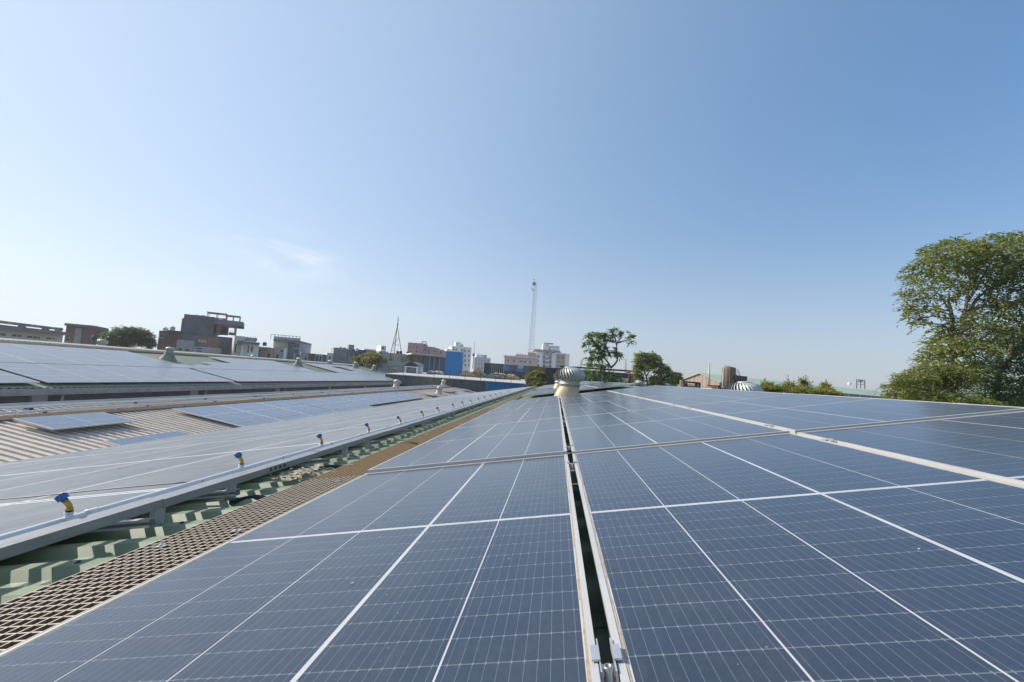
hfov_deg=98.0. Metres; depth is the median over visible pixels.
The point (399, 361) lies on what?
stained wall
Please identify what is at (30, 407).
ridge pipe
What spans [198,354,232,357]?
walkway grating
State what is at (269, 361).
solar panel
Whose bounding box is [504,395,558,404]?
solar panel
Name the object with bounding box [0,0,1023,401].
sky
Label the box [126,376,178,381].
solar panel
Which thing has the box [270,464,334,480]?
dry litter
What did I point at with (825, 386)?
hedge shrub
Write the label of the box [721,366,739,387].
storage tank
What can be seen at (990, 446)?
solar panel
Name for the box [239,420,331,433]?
solar panel
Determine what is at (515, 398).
walkway grating
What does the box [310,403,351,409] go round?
solar panel
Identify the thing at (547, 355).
building
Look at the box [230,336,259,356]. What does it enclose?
building
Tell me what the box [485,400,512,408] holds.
walkway grating
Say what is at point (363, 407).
solar panel
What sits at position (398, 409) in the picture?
solar panel
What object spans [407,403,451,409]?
solar panel
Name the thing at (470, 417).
walkway grating
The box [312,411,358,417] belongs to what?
solar panel
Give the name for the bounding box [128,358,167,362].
solar panel
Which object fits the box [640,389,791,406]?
solar panel
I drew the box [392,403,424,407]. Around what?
solar panel
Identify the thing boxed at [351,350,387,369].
bush
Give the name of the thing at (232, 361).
solar panel
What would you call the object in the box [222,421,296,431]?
solar panel
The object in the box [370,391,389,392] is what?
walkway grating
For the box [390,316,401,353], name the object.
roof mast
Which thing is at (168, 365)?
solar panel
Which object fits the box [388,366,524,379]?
roof railing
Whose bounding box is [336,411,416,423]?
solar panel
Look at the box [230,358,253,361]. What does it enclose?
solar panel
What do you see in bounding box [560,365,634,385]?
long shed
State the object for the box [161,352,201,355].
walkway grating
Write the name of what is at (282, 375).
solar panel
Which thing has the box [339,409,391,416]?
solar panel
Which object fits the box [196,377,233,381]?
solar panel
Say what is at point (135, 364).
solar panel
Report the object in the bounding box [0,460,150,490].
solar panel
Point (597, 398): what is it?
solar panel
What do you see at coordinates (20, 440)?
tan roof building
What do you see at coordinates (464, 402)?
solar panel
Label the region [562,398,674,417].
solar panel
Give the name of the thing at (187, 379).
solar panel
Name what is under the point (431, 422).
mounting rail
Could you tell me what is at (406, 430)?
mounting rail
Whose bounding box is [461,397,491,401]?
solar panel
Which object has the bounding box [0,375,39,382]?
solar panel
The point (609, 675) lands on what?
panel clamp
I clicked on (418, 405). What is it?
solar panel
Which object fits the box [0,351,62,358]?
solar panel
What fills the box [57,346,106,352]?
solar panel
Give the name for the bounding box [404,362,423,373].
arched hut
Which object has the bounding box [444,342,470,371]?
building
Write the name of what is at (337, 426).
solar panel
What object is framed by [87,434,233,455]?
solar panel
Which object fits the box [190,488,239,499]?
mounting rail
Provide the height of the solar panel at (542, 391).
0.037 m
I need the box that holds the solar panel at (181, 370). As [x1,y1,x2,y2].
[160,367,202,372]
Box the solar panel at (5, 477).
[0,469,62,480]
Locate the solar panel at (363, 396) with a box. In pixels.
[350,394,377,398]
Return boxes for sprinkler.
[54,492,76,521]
[234,452,243,468]
[317,434,324,446]
[364,423,369,433]
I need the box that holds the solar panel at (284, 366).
[274,365,295,368]
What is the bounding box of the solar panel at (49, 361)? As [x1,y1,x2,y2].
[17,357,82,364]
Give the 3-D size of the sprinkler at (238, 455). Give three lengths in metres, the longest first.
0.146 x 0.078 x 0.075 m
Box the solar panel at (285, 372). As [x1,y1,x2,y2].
[276,371,295,373]
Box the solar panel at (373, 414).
[337,410,401,419]
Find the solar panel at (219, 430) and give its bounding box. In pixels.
[177,425,260,436]
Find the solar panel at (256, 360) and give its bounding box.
[246,359,268,362]
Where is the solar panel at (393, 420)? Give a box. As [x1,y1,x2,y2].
[338,413,434,429]
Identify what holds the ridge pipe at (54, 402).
on the tan roof building at (20, 440)
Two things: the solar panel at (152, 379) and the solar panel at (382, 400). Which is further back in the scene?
the solar panel at (382, 400)
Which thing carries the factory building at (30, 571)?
on the ground
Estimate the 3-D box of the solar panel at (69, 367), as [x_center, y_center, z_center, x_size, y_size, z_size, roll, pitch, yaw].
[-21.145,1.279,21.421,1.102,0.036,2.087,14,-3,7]
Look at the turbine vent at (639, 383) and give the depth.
29.90 m
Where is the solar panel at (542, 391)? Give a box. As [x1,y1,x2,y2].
[526,389,556,393]
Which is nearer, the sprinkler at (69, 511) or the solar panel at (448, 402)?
the sprinkler at (69, 511)
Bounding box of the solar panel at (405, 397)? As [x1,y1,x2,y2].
[392,395,414,399]
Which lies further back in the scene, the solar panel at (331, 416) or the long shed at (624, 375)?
the long shed at (624, 375)
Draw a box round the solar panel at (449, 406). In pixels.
[422,403,470,410]
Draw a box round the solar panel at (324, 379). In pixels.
[315,378,333,380]
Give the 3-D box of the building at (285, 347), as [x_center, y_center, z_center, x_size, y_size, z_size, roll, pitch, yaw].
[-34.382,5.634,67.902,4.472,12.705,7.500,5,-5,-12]
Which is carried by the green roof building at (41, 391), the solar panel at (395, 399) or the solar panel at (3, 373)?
the solar panel at (3, 373)
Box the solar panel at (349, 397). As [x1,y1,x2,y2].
[334,395,362,400]
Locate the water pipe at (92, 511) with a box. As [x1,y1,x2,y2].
[0,386,531,539]
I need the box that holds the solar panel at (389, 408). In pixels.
[369,406,408,411]
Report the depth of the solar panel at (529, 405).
7.41 m
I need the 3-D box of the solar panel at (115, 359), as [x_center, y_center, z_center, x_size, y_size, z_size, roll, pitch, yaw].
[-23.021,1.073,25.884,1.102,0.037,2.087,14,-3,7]
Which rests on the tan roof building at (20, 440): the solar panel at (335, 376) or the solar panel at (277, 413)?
the solar panel at (277, 413)
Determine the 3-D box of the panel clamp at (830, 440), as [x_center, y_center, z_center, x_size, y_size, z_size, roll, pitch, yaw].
[1.393,0.445,1.957,0.042,0.025,0.077,-7,-6,5]
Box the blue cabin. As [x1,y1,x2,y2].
[445,351,463,375]
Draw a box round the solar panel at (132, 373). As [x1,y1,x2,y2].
[108,371,157,375]
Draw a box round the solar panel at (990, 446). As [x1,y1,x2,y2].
[797,411,1023,485]
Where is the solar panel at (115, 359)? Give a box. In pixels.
[92,356,138,361]
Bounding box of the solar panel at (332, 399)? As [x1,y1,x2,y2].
[315,396,350,402]
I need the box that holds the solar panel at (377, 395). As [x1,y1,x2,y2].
[365,393,390,397]
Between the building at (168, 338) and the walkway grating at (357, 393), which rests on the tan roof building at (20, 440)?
the walkway grating at (357, 393)
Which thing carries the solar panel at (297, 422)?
on the factory building at (30, 571)
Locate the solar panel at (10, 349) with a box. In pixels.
[0,347,45,353]
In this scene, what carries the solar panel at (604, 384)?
on the factory building at (30, 571)
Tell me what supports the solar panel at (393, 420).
on the factory building at (30, 571)
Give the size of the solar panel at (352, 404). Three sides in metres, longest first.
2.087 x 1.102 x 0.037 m
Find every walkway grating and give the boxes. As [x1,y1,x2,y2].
[0,340,50,345]
[0,408,124,420]
[0,475,361,652]
[47,344,112,349]
[110,348,163,353]
[117,402,215,411]
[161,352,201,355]
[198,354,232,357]
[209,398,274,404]
[233,357,260,359]
[269,396,316,400]
[309,423,463,479]
[313,394,346,397]
[343,392,370,394]
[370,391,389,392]
[445,408,495,424]
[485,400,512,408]
[505,396,521,400]
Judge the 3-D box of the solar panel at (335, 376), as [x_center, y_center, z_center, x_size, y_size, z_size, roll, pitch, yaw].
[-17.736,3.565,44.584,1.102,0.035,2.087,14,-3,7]
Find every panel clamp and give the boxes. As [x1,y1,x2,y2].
[567,460,575,468]
[590,638,622,681]
[821,438,836,442]
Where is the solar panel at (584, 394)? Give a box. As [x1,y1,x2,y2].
[560,391,614,398]
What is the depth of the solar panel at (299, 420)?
14.72 m
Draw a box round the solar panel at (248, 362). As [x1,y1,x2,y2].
[241,361,264,364]
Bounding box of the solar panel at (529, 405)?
[487,399,559,412]
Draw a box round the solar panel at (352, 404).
[333,401,366,407]
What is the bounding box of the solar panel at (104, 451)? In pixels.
[29,439,185,461]
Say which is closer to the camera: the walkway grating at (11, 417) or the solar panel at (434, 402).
the walkway grating at (11, 417)
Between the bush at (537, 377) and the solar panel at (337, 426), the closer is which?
the solar panel at (337, 426)
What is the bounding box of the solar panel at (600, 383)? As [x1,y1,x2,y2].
[586,382,614,385]
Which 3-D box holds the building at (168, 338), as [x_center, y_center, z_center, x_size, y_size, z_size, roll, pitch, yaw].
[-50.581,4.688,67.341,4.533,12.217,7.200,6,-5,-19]
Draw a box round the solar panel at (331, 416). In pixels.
[303,413,356,420]
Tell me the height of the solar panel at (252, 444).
0.036 m
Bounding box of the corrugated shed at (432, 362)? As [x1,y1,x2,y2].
[406,353,445,372]
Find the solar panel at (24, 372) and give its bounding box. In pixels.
[2,368,78,375]
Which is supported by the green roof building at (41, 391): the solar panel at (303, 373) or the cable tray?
the solar panel at (303, 373)
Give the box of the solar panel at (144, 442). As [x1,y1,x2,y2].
[98,433,208,448]
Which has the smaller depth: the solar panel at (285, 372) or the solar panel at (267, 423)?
the solar panel at (267, 423)
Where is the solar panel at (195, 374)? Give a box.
[178,372,217,376]
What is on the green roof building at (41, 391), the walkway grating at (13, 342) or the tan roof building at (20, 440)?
the walkway grating at (13, 342)
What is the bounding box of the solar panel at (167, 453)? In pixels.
[68,437,266,468]
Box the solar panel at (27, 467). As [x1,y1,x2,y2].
[0,450,138,473]
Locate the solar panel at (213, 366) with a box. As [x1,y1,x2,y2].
[201,365,232,369]
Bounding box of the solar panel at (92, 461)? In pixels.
[0,443,204,475]
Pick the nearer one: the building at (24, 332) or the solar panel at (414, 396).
the solar panel at (414, 396)
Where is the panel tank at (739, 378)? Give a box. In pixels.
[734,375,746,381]
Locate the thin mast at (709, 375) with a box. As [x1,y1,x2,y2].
[708,363,709,384]
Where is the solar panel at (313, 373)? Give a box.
[305,372,322,374]
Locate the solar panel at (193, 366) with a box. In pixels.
[175,364,210,368]
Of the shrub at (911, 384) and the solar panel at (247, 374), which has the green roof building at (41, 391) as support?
the solar panel at (247, 374)
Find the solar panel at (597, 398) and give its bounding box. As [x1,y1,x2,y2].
[561,393,637,405]
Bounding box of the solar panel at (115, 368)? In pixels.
[88,365,140,370]
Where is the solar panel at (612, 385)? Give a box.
[592,383,635,388]
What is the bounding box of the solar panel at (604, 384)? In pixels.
[589,383,619,386]
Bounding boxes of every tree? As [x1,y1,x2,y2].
[96,324,157,348]
[578,326,636,382]
[630,350,677,385]
[672,371,684,386]
[891,230,1023,389]
[948,325,1023,406]
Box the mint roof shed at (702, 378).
[683,373,890,398]
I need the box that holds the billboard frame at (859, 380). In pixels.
[856,379,864,388]
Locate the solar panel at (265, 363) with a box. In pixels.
[258,362,279,365]
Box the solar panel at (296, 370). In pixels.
[285,368,306,371]
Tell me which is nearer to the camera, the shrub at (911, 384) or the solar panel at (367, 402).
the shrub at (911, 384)
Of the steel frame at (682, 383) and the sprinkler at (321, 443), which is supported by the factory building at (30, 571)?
the steel frame at (682, 383)
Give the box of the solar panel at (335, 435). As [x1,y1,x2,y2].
[247,423,398,450]
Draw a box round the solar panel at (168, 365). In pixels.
[143,362,185,367]
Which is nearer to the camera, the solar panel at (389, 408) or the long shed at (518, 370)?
the solar panel at (389, 408)
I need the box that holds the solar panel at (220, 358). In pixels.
[208,356,236,360]
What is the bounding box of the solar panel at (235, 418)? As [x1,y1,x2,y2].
[202,412,272,423]
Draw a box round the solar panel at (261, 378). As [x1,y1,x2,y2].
[247,377,276,380]
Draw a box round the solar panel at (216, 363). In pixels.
[200,361,231,365]
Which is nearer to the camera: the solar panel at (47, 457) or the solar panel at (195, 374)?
the solar panel at (47, 457)
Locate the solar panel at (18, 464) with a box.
[0,456,80,468]
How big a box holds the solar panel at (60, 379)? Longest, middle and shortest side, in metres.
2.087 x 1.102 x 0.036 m
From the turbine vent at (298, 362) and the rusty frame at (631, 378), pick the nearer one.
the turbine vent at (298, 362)
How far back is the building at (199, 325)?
67.47 m
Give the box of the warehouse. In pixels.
[384,372,530,391]
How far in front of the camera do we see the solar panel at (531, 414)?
5.25 m
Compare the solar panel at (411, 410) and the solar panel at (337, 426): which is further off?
the solar panel at (411, 410)
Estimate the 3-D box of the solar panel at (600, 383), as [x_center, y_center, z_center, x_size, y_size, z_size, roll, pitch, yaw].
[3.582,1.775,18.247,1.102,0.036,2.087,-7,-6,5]
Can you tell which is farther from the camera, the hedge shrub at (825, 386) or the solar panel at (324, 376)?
the solar panel at (324, 376)
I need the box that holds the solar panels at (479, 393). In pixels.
[390,386,532,404]
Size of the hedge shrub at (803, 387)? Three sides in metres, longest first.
9.726 x 2.333 x 1.161 m
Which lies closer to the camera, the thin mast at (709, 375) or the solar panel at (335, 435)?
the solar panel at (335, 435)
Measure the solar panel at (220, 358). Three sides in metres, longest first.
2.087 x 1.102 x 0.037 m
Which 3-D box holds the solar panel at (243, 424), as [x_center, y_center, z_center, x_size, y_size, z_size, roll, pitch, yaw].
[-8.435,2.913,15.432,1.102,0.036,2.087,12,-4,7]
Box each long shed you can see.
[484,363,558,386]
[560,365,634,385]
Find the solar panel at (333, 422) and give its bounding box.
[288,416,371,428]
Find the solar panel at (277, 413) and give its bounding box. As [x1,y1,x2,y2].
[246,408,303,417]
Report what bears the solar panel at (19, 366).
on the green roof building at (41, 391)
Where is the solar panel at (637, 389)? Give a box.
[607,385,674,392]
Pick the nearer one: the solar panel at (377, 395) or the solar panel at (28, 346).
the solar panel at (28, 346)
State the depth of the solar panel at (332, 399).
24.16 m
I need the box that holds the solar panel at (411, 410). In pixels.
[382,406,438,414]
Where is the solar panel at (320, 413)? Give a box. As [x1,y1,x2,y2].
[307,411,336,415]
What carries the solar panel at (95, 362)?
on the green roof building at (41, 391)
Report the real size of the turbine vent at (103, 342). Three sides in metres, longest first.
0.900 x 0.774 x 0.772 m
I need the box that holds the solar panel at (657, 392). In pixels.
[622,387,715,397]
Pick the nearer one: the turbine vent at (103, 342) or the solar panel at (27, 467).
the solar panel at (27, 467)
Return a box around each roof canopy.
[207,311,226,317]
[226,315,240,320]
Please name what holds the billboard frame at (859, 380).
on the mint roof shed at (702, 378)
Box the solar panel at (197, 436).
[145,429,247,443]
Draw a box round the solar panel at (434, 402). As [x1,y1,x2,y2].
[414,400,451,405]
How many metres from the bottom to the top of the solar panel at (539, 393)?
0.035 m
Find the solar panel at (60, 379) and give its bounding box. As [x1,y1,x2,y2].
[25,375,99,382]
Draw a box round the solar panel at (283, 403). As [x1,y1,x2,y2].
[258,400,305,407]
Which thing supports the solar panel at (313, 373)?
on the green roof building at (41, 391)
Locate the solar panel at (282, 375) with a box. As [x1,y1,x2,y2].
[272,374,293,376]
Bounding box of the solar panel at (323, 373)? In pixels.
[315,372,332,374]
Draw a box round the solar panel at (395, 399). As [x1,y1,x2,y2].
[382,397,404,401]
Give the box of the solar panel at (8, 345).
[0,343,24,347]
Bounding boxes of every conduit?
[229,495,266,504]
[311,465,343,470]
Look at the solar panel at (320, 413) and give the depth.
19.56 m
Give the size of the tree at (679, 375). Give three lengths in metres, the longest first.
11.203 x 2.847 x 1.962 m
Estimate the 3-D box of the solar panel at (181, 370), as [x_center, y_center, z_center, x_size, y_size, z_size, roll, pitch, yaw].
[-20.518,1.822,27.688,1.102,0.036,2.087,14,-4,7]
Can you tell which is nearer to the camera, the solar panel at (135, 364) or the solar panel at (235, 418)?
the solar panel at (235, 418)
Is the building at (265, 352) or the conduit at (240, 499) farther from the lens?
the building at (265, 352)
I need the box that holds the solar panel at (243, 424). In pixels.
[233,418,281,426]
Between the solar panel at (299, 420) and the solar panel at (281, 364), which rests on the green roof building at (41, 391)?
the solar panel at (281, 364)
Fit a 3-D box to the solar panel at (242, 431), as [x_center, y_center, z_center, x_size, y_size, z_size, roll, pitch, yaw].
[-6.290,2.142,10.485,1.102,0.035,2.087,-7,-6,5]
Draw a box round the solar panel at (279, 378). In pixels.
[266,377,293,380]
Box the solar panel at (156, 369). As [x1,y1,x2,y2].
[126,366,173,371]
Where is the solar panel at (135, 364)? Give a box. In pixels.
[109,361,156,366]
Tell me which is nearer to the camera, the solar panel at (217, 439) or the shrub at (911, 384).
the solar panel at (217, 439)
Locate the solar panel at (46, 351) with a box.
[29,348,87,355]
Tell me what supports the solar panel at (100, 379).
on the green roof building at (41, 391)
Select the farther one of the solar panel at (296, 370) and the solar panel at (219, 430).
the solar panel at (296, 370)
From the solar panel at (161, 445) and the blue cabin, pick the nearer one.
the solar panel at (161, 445)
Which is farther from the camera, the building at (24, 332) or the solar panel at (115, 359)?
the building at (24, 332)
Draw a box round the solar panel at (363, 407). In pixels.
[353,405,372,408]
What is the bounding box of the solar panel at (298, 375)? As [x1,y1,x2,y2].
[287,374,310,377]
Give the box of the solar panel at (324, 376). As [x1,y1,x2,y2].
[316,375,333,377]
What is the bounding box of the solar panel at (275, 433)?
[210,424,331,442]
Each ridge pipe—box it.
[0,384,446,408]
[0,385,446,409]
[0,386,446,414]
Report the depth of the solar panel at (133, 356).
28.03 m
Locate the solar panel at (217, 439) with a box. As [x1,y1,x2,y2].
[145,429,281,449]
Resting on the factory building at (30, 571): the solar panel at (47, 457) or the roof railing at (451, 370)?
the solar panel at (47, 457)
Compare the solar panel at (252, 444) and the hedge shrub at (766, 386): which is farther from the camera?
the hedge shrub at (766, 386)
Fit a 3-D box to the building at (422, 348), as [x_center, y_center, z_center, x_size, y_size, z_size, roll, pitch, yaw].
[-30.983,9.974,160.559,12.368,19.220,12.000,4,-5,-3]
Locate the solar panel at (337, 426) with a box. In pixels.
[272,418,385,436]
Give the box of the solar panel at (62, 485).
[0,451,241,504]
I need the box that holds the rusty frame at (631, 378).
[628,375,635,385]
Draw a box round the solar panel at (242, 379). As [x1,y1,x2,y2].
[223,377,258,381]
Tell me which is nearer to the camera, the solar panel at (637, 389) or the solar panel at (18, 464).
the solar panel at (18, 464)
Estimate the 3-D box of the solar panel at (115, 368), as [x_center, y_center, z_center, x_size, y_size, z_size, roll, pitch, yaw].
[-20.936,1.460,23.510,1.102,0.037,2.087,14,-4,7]
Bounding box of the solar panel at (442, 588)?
[0,454,600,681]
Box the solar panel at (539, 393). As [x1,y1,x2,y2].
[522,390,556,396]
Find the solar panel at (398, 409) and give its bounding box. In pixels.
[370,406,421,413]
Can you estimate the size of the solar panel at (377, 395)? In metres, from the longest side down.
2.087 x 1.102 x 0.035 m
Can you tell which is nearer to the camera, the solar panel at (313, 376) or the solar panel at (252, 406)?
the solar panel at (252, 406)
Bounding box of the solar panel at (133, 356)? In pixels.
[110,353,152,358]
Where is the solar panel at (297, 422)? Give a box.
[260,417,333,427]
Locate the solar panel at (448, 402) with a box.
[427,400,464,405]
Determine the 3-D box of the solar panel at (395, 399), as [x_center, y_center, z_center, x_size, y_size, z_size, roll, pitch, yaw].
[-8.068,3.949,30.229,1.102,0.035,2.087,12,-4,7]
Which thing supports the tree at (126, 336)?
on the ground
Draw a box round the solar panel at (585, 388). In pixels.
[579,387,596,390]
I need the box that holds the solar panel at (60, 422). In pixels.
[13,412,136,429]
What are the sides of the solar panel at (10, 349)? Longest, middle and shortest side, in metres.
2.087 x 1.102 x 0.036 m
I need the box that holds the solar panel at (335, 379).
[327,378,344,380]
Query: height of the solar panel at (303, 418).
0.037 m
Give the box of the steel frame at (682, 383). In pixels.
[679,380,700,387]
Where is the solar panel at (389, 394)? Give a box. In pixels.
[378,392,400,396]
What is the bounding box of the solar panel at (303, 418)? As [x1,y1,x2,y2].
[277,415,324,421]
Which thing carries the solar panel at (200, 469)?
on the factory building at (30, 571)
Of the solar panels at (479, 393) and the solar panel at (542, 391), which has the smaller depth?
the solar panel at (542, 391)
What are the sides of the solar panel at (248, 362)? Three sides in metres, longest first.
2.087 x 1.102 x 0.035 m
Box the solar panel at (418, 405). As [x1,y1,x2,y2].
[398,403,436,408]
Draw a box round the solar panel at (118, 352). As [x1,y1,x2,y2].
[96,349,138,354]
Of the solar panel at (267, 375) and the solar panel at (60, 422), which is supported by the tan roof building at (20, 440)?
the solar panel at (60, 422)
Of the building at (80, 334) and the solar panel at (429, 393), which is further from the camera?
the building at (80, 334)
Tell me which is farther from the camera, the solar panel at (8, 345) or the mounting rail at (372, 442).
the solar panel at (8, 345)
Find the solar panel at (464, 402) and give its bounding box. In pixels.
[443,399,484,405]
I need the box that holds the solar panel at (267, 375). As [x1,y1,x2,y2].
[255,374,278,376]
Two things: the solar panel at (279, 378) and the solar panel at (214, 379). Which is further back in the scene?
the solar panel at (279, 378)
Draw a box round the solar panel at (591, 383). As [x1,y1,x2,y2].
[581,382,603,384]
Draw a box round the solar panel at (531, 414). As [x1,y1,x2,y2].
[456,405,561,427]
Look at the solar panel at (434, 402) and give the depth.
18.52 m
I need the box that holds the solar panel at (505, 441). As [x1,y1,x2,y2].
[367,417,566,472]
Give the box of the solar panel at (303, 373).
[289,371,311,374]
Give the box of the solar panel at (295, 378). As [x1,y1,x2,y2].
[283,377,308,380]
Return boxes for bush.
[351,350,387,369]
[523,366,548,386]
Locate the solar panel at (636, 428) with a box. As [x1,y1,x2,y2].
[565,406,789,455]
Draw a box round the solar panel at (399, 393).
[389,392,409,394]
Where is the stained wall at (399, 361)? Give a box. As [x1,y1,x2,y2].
[387,353,423,372]
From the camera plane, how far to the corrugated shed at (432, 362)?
80.59 m
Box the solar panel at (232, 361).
[221,360,247,363]
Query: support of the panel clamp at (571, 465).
attached to the mounting rail at (573, 475)
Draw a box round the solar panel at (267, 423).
[237,419,298,427]
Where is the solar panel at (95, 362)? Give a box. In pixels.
[67,359,122,365]
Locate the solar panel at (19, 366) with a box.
[0,362,57,369]
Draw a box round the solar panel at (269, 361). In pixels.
[262,360,279,362]
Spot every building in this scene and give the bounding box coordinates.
[0,320,67,341]
[0,338,402,406]
[0,383,638,663]
[0,386,474,462]
[64,323,108,344]
[157,330,195,350]
[176,335,221,353]
[181,314,244,354]
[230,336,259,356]
[258,346,273,357]
[270,334,311,359]
[299,352,326,361]
[325,345,375,368]
[376,346,387,372]
[407,341,445,357]
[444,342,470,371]
[470,354,490,373]
[503,354,537,371]
[526,344,569,367]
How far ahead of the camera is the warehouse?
58.02 m
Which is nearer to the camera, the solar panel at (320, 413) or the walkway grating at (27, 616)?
the walkway grating at (27, 616)
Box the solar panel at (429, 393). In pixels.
[422,392,438,395]
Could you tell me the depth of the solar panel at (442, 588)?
0.91 m
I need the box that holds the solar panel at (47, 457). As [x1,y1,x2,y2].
[0,445,131,464]
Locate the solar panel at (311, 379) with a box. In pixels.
[298,377,321,380]
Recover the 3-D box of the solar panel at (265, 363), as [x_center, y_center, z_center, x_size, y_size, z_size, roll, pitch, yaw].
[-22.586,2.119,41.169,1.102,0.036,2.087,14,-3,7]
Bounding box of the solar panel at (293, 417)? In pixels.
[274,414,310,420]
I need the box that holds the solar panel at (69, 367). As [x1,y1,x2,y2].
[41,364,104,370]
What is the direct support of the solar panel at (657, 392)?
on the mounting rail
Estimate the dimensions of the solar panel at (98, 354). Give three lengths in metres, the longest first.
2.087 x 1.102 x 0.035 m
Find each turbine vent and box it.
[95,339,107,345]
[159,347,176,361]
[293,357,302,366]
[393,379,400,388]
[436,386,442,394]
[553,373,559,387]
[554,366,585,397]
[632,380,643,386]
[726,381,762,391]
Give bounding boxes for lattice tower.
[528,279,536,354]
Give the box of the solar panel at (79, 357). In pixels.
[49,354,104,360]
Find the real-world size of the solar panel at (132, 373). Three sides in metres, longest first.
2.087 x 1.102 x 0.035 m
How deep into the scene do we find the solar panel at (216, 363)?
33.53 m
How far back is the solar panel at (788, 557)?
0.84 m
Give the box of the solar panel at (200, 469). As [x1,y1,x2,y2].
[19,442,329,502]
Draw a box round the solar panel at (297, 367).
[289,366,305,368]
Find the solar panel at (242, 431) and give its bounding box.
[192,424,292,438]
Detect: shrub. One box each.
[759,378,784,392]
[778,379,798,392]
[785,375,827,394]
[807,379,846,396]
[874,362,1020,406]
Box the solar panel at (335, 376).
[327,375,343,377]
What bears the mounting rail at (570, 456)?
on the factory building at (30, 571)
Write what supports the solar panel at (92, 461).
on the factory building at (30, 571)
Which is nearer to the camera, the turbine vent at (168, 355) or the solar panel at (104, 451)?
the solar panel at (104, 451)
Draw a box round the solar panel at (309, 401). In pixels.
[289,398,331,404]
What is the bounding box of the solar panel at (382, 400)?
[367,398,394,403]
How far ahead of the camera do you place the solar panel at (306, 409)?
19.66 m
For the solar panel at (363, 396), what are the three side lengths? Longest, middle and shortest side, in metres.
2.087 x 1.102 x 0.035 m
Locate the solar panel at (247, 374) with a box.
[232,373,262,376]
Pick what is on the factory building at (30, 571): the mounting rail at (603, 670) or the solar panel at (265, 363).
the mounting rail at (603, 670)
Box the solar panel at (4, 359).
[0,356,33,362]
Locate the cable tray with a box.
[0,385,536,559]
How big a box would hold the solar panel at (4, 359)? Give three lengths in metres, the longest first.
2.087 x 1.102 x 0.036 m
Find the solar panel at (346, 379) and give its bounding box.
[338,378,354,380]
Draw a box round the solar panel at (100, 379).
[82,376,142,382]
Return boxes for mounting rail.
[86,517,155,532]
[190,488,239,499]
[294,457,329,465]
[351,440,380,446]
[392,429,413,433]
[419,421,436,424]
[567,452,572,460]
[570,469,576,480]
[598,663,614,681]
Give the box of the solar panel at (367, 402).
[353,399,382,404]
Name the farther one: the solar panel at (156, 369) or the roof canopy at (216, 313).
the roof canopy at (216, 313)
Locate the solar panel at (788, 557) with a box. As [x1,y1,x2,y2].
[572,433,1023,681]
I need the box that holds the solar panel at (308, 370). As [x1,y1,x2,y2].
[300,369,316,371]
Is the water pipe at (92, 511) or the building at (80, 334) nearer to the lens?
the water pipe at (92, 511)
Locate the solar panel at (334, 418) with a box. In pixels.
[298,414,364,423]
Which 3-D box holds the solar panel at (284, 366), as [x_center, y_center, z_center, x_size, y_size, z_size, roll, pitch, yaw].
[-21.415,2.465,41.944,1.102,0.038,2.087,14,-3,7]
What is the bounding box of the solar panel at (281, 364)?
[273,363,290,365]
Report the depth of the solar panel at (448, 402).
16.34 m
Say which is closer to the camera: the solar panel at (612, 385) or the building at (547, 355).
the solar panel at (612, 385)
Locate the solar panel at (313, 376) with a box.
[300,374,322,377]
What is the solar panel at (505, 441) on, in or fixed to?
on the mounting rail at (570, 456)
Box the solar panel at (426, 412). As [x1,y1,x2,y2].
[391,407,455,417]
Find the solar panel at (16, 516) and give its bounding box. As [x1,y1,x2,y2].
[0,490,157,534]
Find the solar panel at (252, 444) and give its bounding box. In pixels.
[156,430,333,459]
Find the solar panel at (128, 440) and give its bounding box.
[103,431,190,445]
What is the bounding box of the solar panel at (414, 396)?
[402,395,423,398]
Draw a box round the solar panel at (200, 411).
[171,405,244,416]
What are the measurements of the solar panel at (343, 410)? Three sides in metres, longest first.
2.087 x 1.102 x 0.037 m
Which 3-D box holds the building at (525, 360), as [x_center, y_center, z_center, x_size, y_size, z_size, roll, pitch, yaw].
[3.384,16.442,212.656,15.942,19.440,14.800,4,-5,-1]
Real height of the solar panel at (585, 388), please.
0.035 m
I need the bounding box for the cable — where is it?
[0,480,202,499]
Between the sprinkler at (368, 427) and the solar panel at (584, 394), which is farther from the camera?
the solar panel at (584, 394)
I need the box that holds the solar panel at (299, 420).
[267,416,327,424]
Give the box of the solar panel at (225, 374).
[209,373,242,376]
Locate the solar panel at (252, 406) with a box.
[221,402,278,411]
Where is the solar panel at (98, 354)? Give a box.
[74,351,124,357]
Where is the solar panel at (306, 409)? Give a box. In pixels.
[283,405,329,413]
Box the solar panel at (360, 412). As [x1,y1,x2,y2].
[334,409,380,415]
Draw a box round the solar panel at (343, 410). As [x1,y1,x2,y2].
[331,408,356,411]
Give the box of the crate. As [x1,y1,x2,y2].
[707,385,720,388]
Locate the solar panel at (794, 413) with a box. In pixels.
[681,394,1023,433]
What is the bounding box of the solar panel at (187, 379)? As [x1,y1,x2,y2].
[161,376,208,381]
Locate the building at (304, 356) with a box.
[299,352,326,361]
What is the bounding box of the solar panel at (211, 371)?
[193,368,228,372]
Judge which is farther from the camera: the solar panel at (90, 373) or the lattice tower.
the lattice tower
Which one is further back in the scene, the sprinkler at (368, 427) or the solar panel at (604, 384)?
the solar panel at (604, 384)
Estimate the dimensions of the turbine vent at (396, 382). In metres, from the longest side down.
0.903 x 0.735 x 0.734 m
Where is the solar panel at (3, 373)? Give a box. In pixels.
[0,370,14,374]
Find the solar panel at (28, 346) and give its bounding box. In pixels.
[11,343,70,350]
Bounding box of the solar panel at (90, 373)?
[62,370,121,375]
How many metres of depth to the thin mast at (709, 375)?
40.26 m

